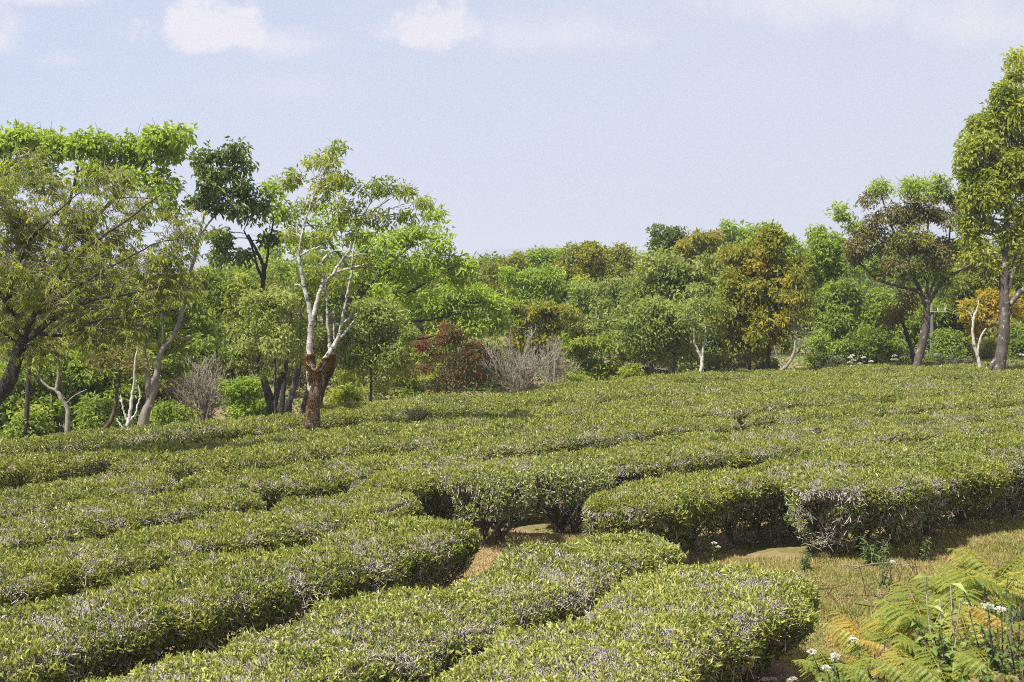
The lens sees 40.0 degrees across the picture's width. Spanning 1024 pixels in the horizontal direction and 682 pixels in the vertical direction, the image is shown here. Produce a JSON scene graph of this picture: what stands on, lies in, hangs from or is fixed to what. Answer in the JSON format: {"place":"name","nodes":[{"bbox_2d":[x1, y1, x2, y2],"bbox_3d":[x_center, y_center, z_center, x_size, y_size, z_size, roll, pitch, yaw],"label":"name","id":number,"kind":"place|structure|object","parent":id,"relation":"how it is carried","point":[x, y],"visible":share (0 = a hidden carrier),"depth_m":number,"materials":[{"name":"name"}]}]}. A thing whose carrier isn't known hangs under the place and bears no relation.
{"place":"outdoors","nodes":[
{"label":"outdoors","id":0,"kind":"place"},
{"bbox_2d":[0,246,882,274],"bbox_3d":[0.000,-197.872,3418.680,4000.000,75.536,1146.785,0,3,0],"label":"hills","id":1,"kind":"structure","parent":0,"point":[501,252],"depth_m":3649.56,"materials":[{"name":"green plant"}]},
{"bbox_2d":[0,278,1023,681],"bbox_3d":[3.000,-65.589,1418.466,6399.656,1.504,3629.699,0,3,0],"label":"ground","id":2,"kind":"structure","parent":0,"point":[782,540],"depth_m":21.61,"materials":[{"name":"brown soil"}]},
{"bbox_2d":[0,398,57,440],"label":"shrub","id":3,"kind":"object","parent":2,"relation":"on","point":[16,427],"visible":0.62,"depth_m":31.29,"materials":[{"name":"green plant"}]},
{"bbox_2d":[0,356,77,431],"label":"broad leaved tree","id":4,"kind":"object","parent":2,"relation":"on","point":[46,396],"visible":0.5,"depth_m":34.84,"materials":[{"name":"green plant"}]},
{"bbox_2d":[5,320,97,434],"bbox_3d":[-9.349,1.099,28.601,1.943,3.168,0.797,0,3,0],"label":"slender tree","id":5,"kind":"object","parent":2,"relation":"on","point":[66,407],"visible":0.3,"depth_m":28.55,"materials":[{"name":"brown plant"}]},
{"bbox_2d":[14,241,144,377],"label":"broad leaved tree","id":6,"kind":"object","parent":2,"relation":"on","point":[94,264],"visible":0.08,"depth_m":42.75,"materials":[{"name":"green plant"}]},
{"bbox_2d":[0,468,178,542],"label":"tea hedge","id":7,"kind":"object","parent":2,"relation":"on","point":[47,496],"visible":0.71,"depth_m":19.74,"materials":[{"name":"green plant"}]},
{"bbox_2d":[39,339,142,429],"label":"broad leaved tree","id":8,"kind":"object","parent":2,"relation":"on","point":[89,383],"visible":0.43,"depth_m":35.92,"materials":[{"name":"green plant"}]},
{"bbox_2d":[72,391,124,429],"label":"shrub","id":9,"kind":"object","parent":2,"relation":"on","point":[95,412],"visible":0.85,"depth_m":33.44,"materials":[{"name":"green plant"}]},
{"bbox_2d":[0,118,198,437],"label":"lime leaved tree","id":10,"kind":"object","parent":2,"relation":"on","point":[167,143],"visible":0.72,"depth_m":30.73,"materials":[{"name":"green plant"}]},
{"bbox_2d":[0,134,220,404],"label":"feather leaved tree","id":11,"kind":"object","parent":2,"relation":"on","point":[22,273],"visible":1,"depth_m":23.34,"materials":[{"name":"green plant"}]},
{"bbox_2d":[77,338,149,429],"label":"leaning tree","id":12,"kind":"object","parent":2,"relation":"on","point":[115,353],"visible":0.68,"depth_m":30.77,"materials":[{"name":"green plant"}]},
{"bbox_2d":[87,347,171,425],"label":"broad leaved tree","id":13,"kind":"object","parent":2,"relation":"on","point":[143,398],"visible":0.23,"depth_m":36.85,"materials":[{"name":"green plant"}]},
{"bbox_2d":[62,314,197,398],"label":"broad leaved tree","id":14,"kind":"object","parent":2,"relation":"on","point":[177,368],"visible":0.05,"depth_m":43.87,"materials":[{"name":"green plant"}]},
{"bbox_2d":[0,485,266,594],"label":"tea hedge","id":15,"kind":"object","parent":2,"relation":"on","point":[101,518],"visible":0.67,"depth_m":17.90,"materials":[{"name":"green plant"}]},
{"bbox_2d":[103,278,223,370],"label":"broad leaved tree","id":16,"kind":"object","parent":2,"relation":"on","point":[205,331],"visible":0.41,"depth_m":40.86,"materials":[{"name":"green plant"}]},
{"bbox_2d":[149,396,203,432],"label":"shrub","id":17,"kind":"object","parent":2,"relation":"on","point":[168,412],"visible":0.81,"depth_m":34.75,"materials":[{"name":"green plant"}]},
{"bbox_2d":[152,313,239,395],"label":"broad leaved tree","id":18,"kind":"object","parent":2,"relation":"on","point":[225,355],"visible":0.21,"depth_m":45.75,"materials":[{"name":"green plant"}]},
{"bbox_2d":[136,135,263,444],"bbox_3d":[-7.286,-1.085,32.492,3.008,7.213,1.454,0,3,0],"label":"evergreen tree","id":19,"kind":"object","parent":2,"relation":"on","point":[210,192],"visible":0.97,"depth_m":32.37,"materials":[{"name":"green plant"}]},
{"bbox_2d":[171,351,231,420],"bbox_3d":[-7.834,1.308,36.215,1.716,2.121,2.062,0,3,0],"label":"bare shrub","id":20,"kind":"object","parent":2,"relation":"on","point":[198,394],"visible":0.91,"depth_m":35.93,"materials":[{"name":"grey plant"}]},
{"bbox_2d":[0,483,424,606],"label":"tea hedge","id":21,"kind":"object","parent":2,"relation":"on","point":[57,568],"visible":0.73,"depth_m":16.05,"materials":[{"name":"green plant"}]},
{"bbox_2d":[171,265,269,399],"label":"broad leaved tree","id":22,"kind":"object","parent":2,"relation":"on","point":[222,290],"visible":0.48,"depth_m":43.75,"materials":[{"name":"green plant"}]},
{"bbox_2d":[184,264,281,385],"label":"broad leaved tree","id":23,"kind":"object","parent":2,"relation":"on","point":[228,277],"visible":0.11,"depth_m":49.80,"materials":[{"name":"green plant"}]},
{"bbox_2d":[217,374,262,419],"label":"shrub","id":24,"kind":"object","parent":2,"relation":"on","point":[243,393],"visible":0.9,"depth_m":35.54,"materials":[{"name":"green plant"}]},
{"bbox_2d":[0,512,482,681],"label":"tea hedge","id":25,"kind":"object","parent":2,"relation":"on","point":[77,634],"visible":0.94,"depth_m":13.47,"materials":[{"name":"green plant"}]},
{"bbox_2d":[204,179,288,415],"bbox_3d":[-6.334,-0.665,33.383,2.062,6.344,1.184,0,3,0],"label":"evergreen tree","id":26,"kind":"object","parent":2,"relation":"on","point":[222,242],"visible":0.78,"depth_m":33.32,"materials":[{"name":"green plant"}]},
{"bbox_2d":[222,283,325,413],"bbox_3d":[-5.352,0.636,31.576,2.342,3.888,1.563,0,3,0],"label":"flowering tree","id":27,"kind":"object","parent":2,"relation":"on","point":[285,301],"visible":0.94,"depth_m":31.39,"materials":[{"name":"green plant"}]},
{"bbox_2d":[258,255,306,414],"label":"dark trunked tree","id":28,"kind":"object","parent":2,"relation":"on","point":[283,269],"visible":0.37,"depth_m":35.54,"materials":[{"name":"green plant"}]},
{"bbox_2d":[268,265,338,412],"bbox_3d":[-5.035,0.253,34.627,1.776,4.313,1.322,1,3,18],"label":"dark trunked tree","id":29,"kind":"object","parent":2,"relation":"on","point":[296,376],"visible":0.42,"depth_m":34.51,"materials":[{"name":"green plant"}]},
{"bbox_2d":[283,280,398,349],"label":"broad leaved tree","id":30,"kind":"object","parent":2,"relation":"on","point":[335,302],"visible":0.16,"depth_m":57.63,"materials":[{"name":"green plant"}]},
{"bbox_2d":[323,381,366,405],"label":"shrub","id":31,"kind":"object","parent":2,"relation":"on","point":[342,394],"visible":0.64,"depth_m":37.71,"materials":[{"name":"green plant"}]},
{"bbox_2d":[272,138,436,431],"bbox_3d":[-3.167,-0.655,27.923,3.355,6.728,1.460,0,3,0],"label":"birch tree","id":32,"kind":"object","parent":2,"relation":"on","point":[324,367],"visible":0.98,"depth_m":27.88,"materials":[{"name":"green plant"}]},
{"bbox_2d":[254,175,479,402],"bbox_3d":[-3.783,-0.978,36.790,5.949,6.743,2.230,0,3,0],"label":"lime leaved tree","id":33,"kind":"object","parent":2,"relation":"on","point":[392,271],"visible":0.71,"depth_m":36.81,"materials":[{"name":"green plant"}]},
{"bbox_2d":[313,295,421,401],"bbox_3d":[-3.644,0.597,35.111,2.863,3.577,1.552,0,3,0],"label":"flowering tree","id":34,"kind":"object","parent":2,"relation":"on","point":[384,355],"visible":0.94,"depth_m":34.90,"materials":[{"name":"green plant"}]},
{"bbox_2d":[73,528,688,681],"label":"tea hedge","id":35,"kind":"object","parent":2,"relation":"on","point":[411,633],"visible":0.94,"depth_m":12.38,"materials":[{"name":"green plant"}]},
{"bbox_2d":[330,345,438,398],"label":"shrub","id":36,"kind":"object","parent":2,"relation":"on","point":[342,375],"visible":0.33,"depth_m":44.02,"materials":[{"name":"green plant"}]},
{"bbox_2d":[396,319,490,394],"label":"red leaved shrub","id":37,"kind":"object","parent":2,"relation":"on","point":[448,332],"visible":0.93,"depth_m":41.95,"materials":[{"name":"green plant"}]},
{"bbox_2d":[169,413,740,511],"bbox_3d":[-0.111,2.247,24.876,1.765,1.323,13.738,3,4,43],"label":"tea hedge","id":38,"kind":"object","parent":2,"relation":"on","point":[332,476],"visible":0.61,"depth_m":23.44,"materials":[{"name":"green plant"}]},
{"bbox_2d":[398,278,518,391],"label":"lime leaved tree","id":39,"kind":"object","parent":2,"relation":"on","point":[468,300],"visible":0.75,"depth_m":46.81,"materials":[{"name":"green plant"}]},
{"bbox_2d":[422,357,531,385],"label":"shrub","id":40,"kind":"object","parent":2,"relation":"on","point":[438,363],"visible":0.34,"depth_m":47.56,"materials":[{"name":"green plant"}]},
{"bbox_2d":[444,466,540,547],"bbox_3d":[-0.273,2.436,20.386,1.424,1.291,1.393,0,3,0],"label":"tea bush","id":41,"kind":"object","parent":2,"relation":"on","point":[486,479],"visible":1,"depth_m":20.14,"materials":[{"name":"green plant"}]},
{"bbox_2d":[0,325,1009,450],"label":"undergrowth","id":42,"kind":"object","parent":2,"relation":"on","point":[804,346],"visible":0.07,"depth_m":47.79,"materials":[{"name":"green plant"}]},
{"bbox_2d":[477,249,534,343],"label":"tree","id":43,"kind":"object","parent":2,"relation":"on","point":[511,261],"visible":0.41,"depth_m":59.69,"materials":[{"name":"green plant"}]},
{"bbox_2d":[0,368,1023,488],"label":"tea hedge","id":44,"kind":"object","parent":2,"relation":"on","point":[78,440],"visible":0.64,"depth_m":29.95,"materials":[{"name":"green plant"}]},
{"bbox_2d":[0,377,1023,489],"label":"tea hedge","id":45,"kind":"object","parent":2,"relation":"on","point":[17,468],"visible":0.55,"depth_m":27.88,"materials":[{"name":"green plant"}]},
{"bbox_2d":[0,219,1023,342],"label":"wood","id":46,"kind":"object","parent":2,"relation":"on","point":[865,281],"visible":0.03,"depth_m":78.77,"materials":[{"name":"green plant"}]},
{"bbox_2d":[473,323,561,392],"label":"bare shrub","id":47,"kind":"object","parent":2,"relation":"on","point":[514,380],"visible":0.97,"depth_m":42.43,"materials":[{"name":"grey plant"}]},
{"bbox_2d":[478,297,591,387],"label":"yellow leaved tree","id":48,"kind":"object","parent":2,"relation":"on","point":[550,311],"visible":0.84,"depth_m":48.96,"materials":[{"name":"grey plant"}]},
{"bbox_2d":[475,259,604,370],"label":"lime leaved tree","id":49,"kind":"object","parent":2,"relation":"on","point":[542,286],"visible":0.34,"depth_m":55.53,"materials":[{"name":"green plant"}]},
{"bbox_2d":[533,332,582,383],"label":"bare shrub","id":50,"kind":"object","parent":2,"relation":"on","point":[556,374],"visible":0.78,"depth_m":45.08,"materials":[{"name":"grey plant"}]},
{"bbox_2d":[105,379,1023,492],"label":"tea hedge","id":51,"kind":"object","parent":2,"relation":"on","point":[179,466],"visible":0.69,"depth_m":26.64,"materials":[{"name":"green plant"}]},
{"bbox_2d":[106,510,1023,681],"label":"grass","id":52,"kind":"structure","parent":2,"relation":"on","point":[1012,546],"depth_m":19.40,"materials":[{"name":"green plant"}]},
{"bbox_2d":[523,458,619,532],"bbox_3d":[0.873,2.407,21.455,1.624,1.244,1.598,0,3,0],"label":"tea bush","id":53,"kind":"object","parent":2,"relation":"on","point":[594,468],"visible":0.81,"depth_m":21.15,"materials":[{"name":"green plant"}]},
{"bbox_2d":[549,240,635,355],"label":"broad leaved tree","id":54,"kind":"object","parent":2,"relation":"on","point":[588,254],"visible":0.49,"depth_m":59.69,"materials":[{"name":"green plant"}]},
{"bbox_2d":[554,329,637,380],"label":"shrub","id":55,"kind":"object","parent":2,"relation":"on","point":[600,367],"visible":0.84,"depth_m":46.41,"materials":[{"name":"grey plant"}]},
{"bbox_2d":[372,558,823,681],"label":"tea hedge","id":56,"kind":"object","parent":2,"relation":"on","point":[673,622],"visible":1,"depth_m":12.09,"materials":[{"name":"green plant"}]},
{"bbox_2d":[559,273,637,360],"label":"pale leaved tree","id":57,"kind":"object","parent":2,"relation":"on","point":[611,289],"visible":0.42,"depth_m":53.79,"materials":[{"name":"green plant"}]},
{"bbox_2d":[592,240,656,349],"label":"broad leaved tree","id":58,"kind":"object","parent":2,"relation":"on","point":[621,254],"visible":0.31,"depth_m":60.67,"materials":[{"name":"green plant"}]},
{"bbox_2d":[611,293,691,373],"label":"dark trunked tree","id":59,"kind":"object","parent":2,"relation":"on","point":[648,308],"visible":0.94,"depth_m":44.89,"materials":[{"name":"green plant"}]},
{"bbox_2d":[632,222,693,298],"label":"evergreen tree","id":60,"kind":"object","parent":2,"relation":"on","point":[667,237],"visible":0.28,"depth_m":63.60,"materials":[{"name":"green plant"}]},
{"bbox_2d":[589,245,739,372],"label":"pale leaved tree","id":61,"kind":"object","parent":2,"relation":"on","point":[680,272],"visible":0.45,"depth_m":49.68,"materials":[{"name":"green plant"}]},
{"bbox_2d":[320,364,1023,428],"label":"tea hedge","id":62,"kind":"object","parent":2,"relation":"on","point":[411,400],"visible":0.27,"depth_m":36.32,"materials":[{"name":"green plant"}]},
{"bbox_2d":[631,298,714,373],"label":"dark trunked tree","id":63,"kind":"object","parent":2,"relation":"on","point":[677,346],"visible":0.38,"depth_m":45.57,"materials":[{"name":"green plant"}]},
{"bbox_2d":[348,403,1023,522],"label":"tea hedge","id":64,"kind":"object","parent":2,"relation":"on","point":[430,482],"visible":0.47,"depth_m":24.01,"materials":[{"name":"green plant"}]},
{"bbox_2d":[671,227,731,341],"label":"broad leaved tree","id":65,"kind":"object","parent":2,"relation":"on","point":[708,241],"visible":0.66,"depth_m":62.64,"materials":[{"name":"green plant"}]},
{"bbox_2d":[671,281,741,371],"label":"white trunked tree","id":66,"kind":"object","parent":2,"relation":"on","point":[704,302],"visible":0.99,"depth_m":43.45,"materials":[{"name":"green plant"}]},
{"bbox_2d":[653,351,773,374],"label":"undergrowth","id":67,"kind":"object","parent":2,"relation":"on","point":[711,357],"visible":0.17,"depth_m":51.08,"materials":[{"name":"green plant"}]},
{"bbox_2d":[696,239,779,368],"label":"orange leaved tree","id":68,"kind":"object","parent":2,"relation":"on","point":[733,348],"visible":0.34,"depth_m":46.67,"materials":[{"name":"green plant"}]},
{"bbox_2d":[692,218,810,279],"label":"lime leaved tree","id":69,"kind":"object","parent":2,"relation":"on","point":[738,234],"visible":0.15,"depth_m":65.62,"materials":[{"name":"green plant"}]},
{"bbox_2d":[717,222,816,368],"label":"orange leaved tree","id":70,"kind":"object","parent":2,"relation":"on","point":[756,292],"visible":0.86,"depth_m":45.70,"materials":[{"name":"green plant"}]},
{"bbox_2d":[736,660,802,681],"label":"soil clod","id":71,"kind":"object","parent":2,"relation":"on","point":[776,671],"visible":0.43,"depth_m":13.63,"materials":[{"name":"brown soil"}]},
{"bbox_2d":[541,356,1023,390],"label":"tea hedge","id":72,"kind":"object","parent":2,"relation":"on","point":[697,377],"visible":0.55,"depth_m":42.27,"materials":[{"name":"green plant"}]},
{"bbox_2d":[773,264,823,370],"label":"curved tree","id":73,"kind":"object","parent":2,"relation":"on","point":[784,296],"visible":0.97,"depth_m":44.96,"materials":[{"name":"green plant"}]},
{"bbox_2d":[579,428,1023,552],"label":"tea hedge","id":74,"kind":"object","parent":2,"relation":"on","point":[728,495],"visible":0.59,"depth_m":20.27,"materials":[{"name":"green plant"}]},
{"bbox_2d":[594,414,1023,490],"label":"tea hedge","id":75,"kind":"object","parent":2,"relation":"on","point":[638,464],"visible":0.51,"depth_m":24.23,"materials":[{"name":"green plant"}]},
{"bbox_2d":[803,331,854,368],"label":"shrub","id":76,"kind":"object","parent":2,"relation":"on","point":[826,346],"visible":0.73,"depth_m":48.52,"materials":[{"name":"green plant"}]},
{"bbox_2d":[792,647,867,681],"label":"fern","id":77,"kind":"object","parent":2,"relation":"on","point":[809,663],"visible":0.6,"depth_m":11.37,"materials":[{"name":"green plant"}]},
{"bbox_2d":[794,223,868,357],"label":"lime leaved tree","id":78,"kind":"object","parent":2,"relation":"on","point":[825,259],"visible":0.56,"depth_m":51.67,"materials":[{"name":"green plant"}]},
{"bbox_2d":[684,356,1010,373],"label":"tea hedge","id":79,"kind":"object","parent":2,"relation":"on","point":[896,363],"visible":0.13,"depth_m":46.78,"materials":[{"name":"green plant"}]},
{"bbox_2d":[801,273,894,364],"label":"broad leaved tree","id":80,"kind":"object","parent":2,"relation":"on","point":[834,321],"visible":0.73,"depth_m":49.72,"materials":[{"name":"green plant"}]},
{"bbox_2d":[822,610,906,672],"bbox_3d":[2.932,2.625,11.740,0.699,0.629,0.805,2,3,33],"label":"fern","id":81,"kind":"object","parent":2,"relation":"on","point":[842,634],"visible":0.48,"depth_m":11.72,"materials":[{"name":"green plant"}]},
{"bbox_2d":[839,324,892,365],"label":"shrub","id":82,"kind":"object","parent":2,"relation":"on","point":[865,339],"visible":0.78,"depth_m":48.95,"materials":[{"name":"green plant"}]},
{"bbox_2d":[832,654,914,681],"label":"fern","id":83,"kind":"object","parent":2,"relation":"on","point":[863,675],"visible":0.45,"depth_m":10.42,"materials":[{"name":"green plant"}]},
{"bbox_2d":[741,389,1023,429],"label":"tea hedge","id":84,"kind":"object","parent":2,"relation":"on","point":[907,406],"visible":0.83,"depth_m":32.13,"materials":[{"name":"green plant"}]},
{"bbox_2d":[855,621,936,663],"bbox_3d":[3.033,2.524,11.118,0.724,0.476,0.624,-2,3,-36],"label":"fern","id":85,"kind":"object","parent":2,"relation":"on","point":[878,642],"visible":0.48,"depth_m":11.12,"materials":[{"name":"green plant"}]},
{"bbox_2d":[874,290,922,362],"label":"leaning tree","id":86,"kind":"object","parent":2,"relation":"on","point":[900,314],"visible":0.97,"depth_m":47.36,"materials":[{"name":"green plant"}]},
{"bbox_2d":[780,436,1023,558],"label":"tea hedge","id":87,"kind":"object","parent":2,"relation":"on","point":[977,476],"visible":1,"depth_m":20.17,"materials":[{"name":"green plant"}]},
{"bbox_2d":[824,168,979,366],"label":"brown tree","id":88,"kind":"object","parent":2,"relation":"on","point":[891,245],"visible":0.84,"depth_m":45.70,"materials":[{"name":"green plant"}]},
{"bbox_2d":[864,647,962,681],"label":"fern","id":89,"kind":"object","parent":2,"relation":"on","point":[895,672],"visible":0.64,"depth_m":9.90,"materials":[{"name":"green plant"}]},
{"bbox_2d":[870,581,984,641],"bbox_3d":[3.216,2.346,11.092,0.949,0.736,0.871,-2,4,-41],"label":"fern","id":90,"kind":"object","parent":2,"relation":"on","point":[908,617],"visible":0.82,"depth_m":11.10,"materials":[{"name":"green plant"}]},
{"bbox_2d":[906,573,974,677],"bbox_3d":[3.016,2.034,9.730,0.500,0.846,0.346,0,3,0],"label":"broad leaved plant","id":91,"kind":"object","parent":2,"relation":"on","point":[943,615],"visible":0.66,"depth_m":9.74,"materials":[{"name":"green plant"}]},
{"bbox_2d":[925,327,970,360],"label":"shrub","id":92,"kind":"object","parent":2,"relation":"on","point":[946,342],"visible":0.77,"depth_m":49.88,"materials":[{"name":"green plant"}]},
{"bbox_2d":[907,295,995,361],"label":"broad leaved tree","id":93,"kind":"object","parent":2,"relation":"on","point":[948,319],"visible":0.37,"depth_m":52.77,"materials":[{"name":"green plant"}]},
{"bbox_2d":[928,624,979,681],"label":"weed","id":94,"kind":"object","parent":2,"relation":"on","point":[939,649],"visible":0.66,"depth_m":9.44,"materials":[{"name":"green plant"}]},
{"bbox_2d":[893,647,1022,681],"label":"fern","id":95,"kind":"object","parent":2,"relation":"on","point":[925,674],"visible":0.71,"depth_m":9.26,"materials":[{"name":"green plant"}]},
{"bbox_2d":[925,609,1023,657],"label":"fern","id":96,"kind":"object","parent":2,"relation":"on","point":[962,632],"visible":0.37,"depth_m":10.26,"materials":[{"name":"green plant"}]},
{"bbox_2d":[933,563,1023,618],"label":"fern","id":97,"kind":"object","parent":2,"relation":"on","point":[975,582],"visible":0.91,"depth_m":11.53,"materials":[{"name":"green plant"}]},
{"bbox_2d":[941,239,1020,346],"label":"broad leaved tree","id":98,"kind":"object","parent":2,"relation":"on","point":[969,284],"visible":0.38,"depth_m":51.65,"materials":[{"name":"green plant"}]},
{"bbox_2d":[945,547,1023,612],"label":"fern","id":99,"kind":"object","parent":2,"relation":"on","point":[977,565],"visible":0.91,"depth_m":12.82,"materials":[{"name":"green plant"}]},
{"bbox_2d":[948,646,1023,681],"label":"fern","id":100,"kind":"object","parent":2,"relation":"on","point":[974,664],"visible":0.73,"depth_m":9.12,"materials":[{"name":"green plant"}]},
{"bbox_2d":[949,46,1023,370],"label":"lichened tree","id":101,"kind":"object","parent":2,"relation":"on","point":[991,182],"visible":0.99,"depth_m":42.58,"materials":[{"name":"green plant"}]},
{"bbox_2d":[955,286,1023,351],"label":"orange leaved tree","id":102,"kind":"object","parent":2,"relation":"on","point":[988,304],"visible":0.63,"depth_m":49.89,"materials":[{"name":"brown plant"}]},
{"bbox_2d":[976,608,1023,681],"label":"weed","id":103,"kind":"object","parent":2,"relation":"on","point":[1010,642],"visible":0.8,"depth_m":9.04,"materials":[{"name":"green plant"}]},
{"bbox_2d":[0,0,1023,260],"label":"sky","id":104,"kind":"structure","parent":0,"point":[549,123],"materials":[{"name":"blue"}]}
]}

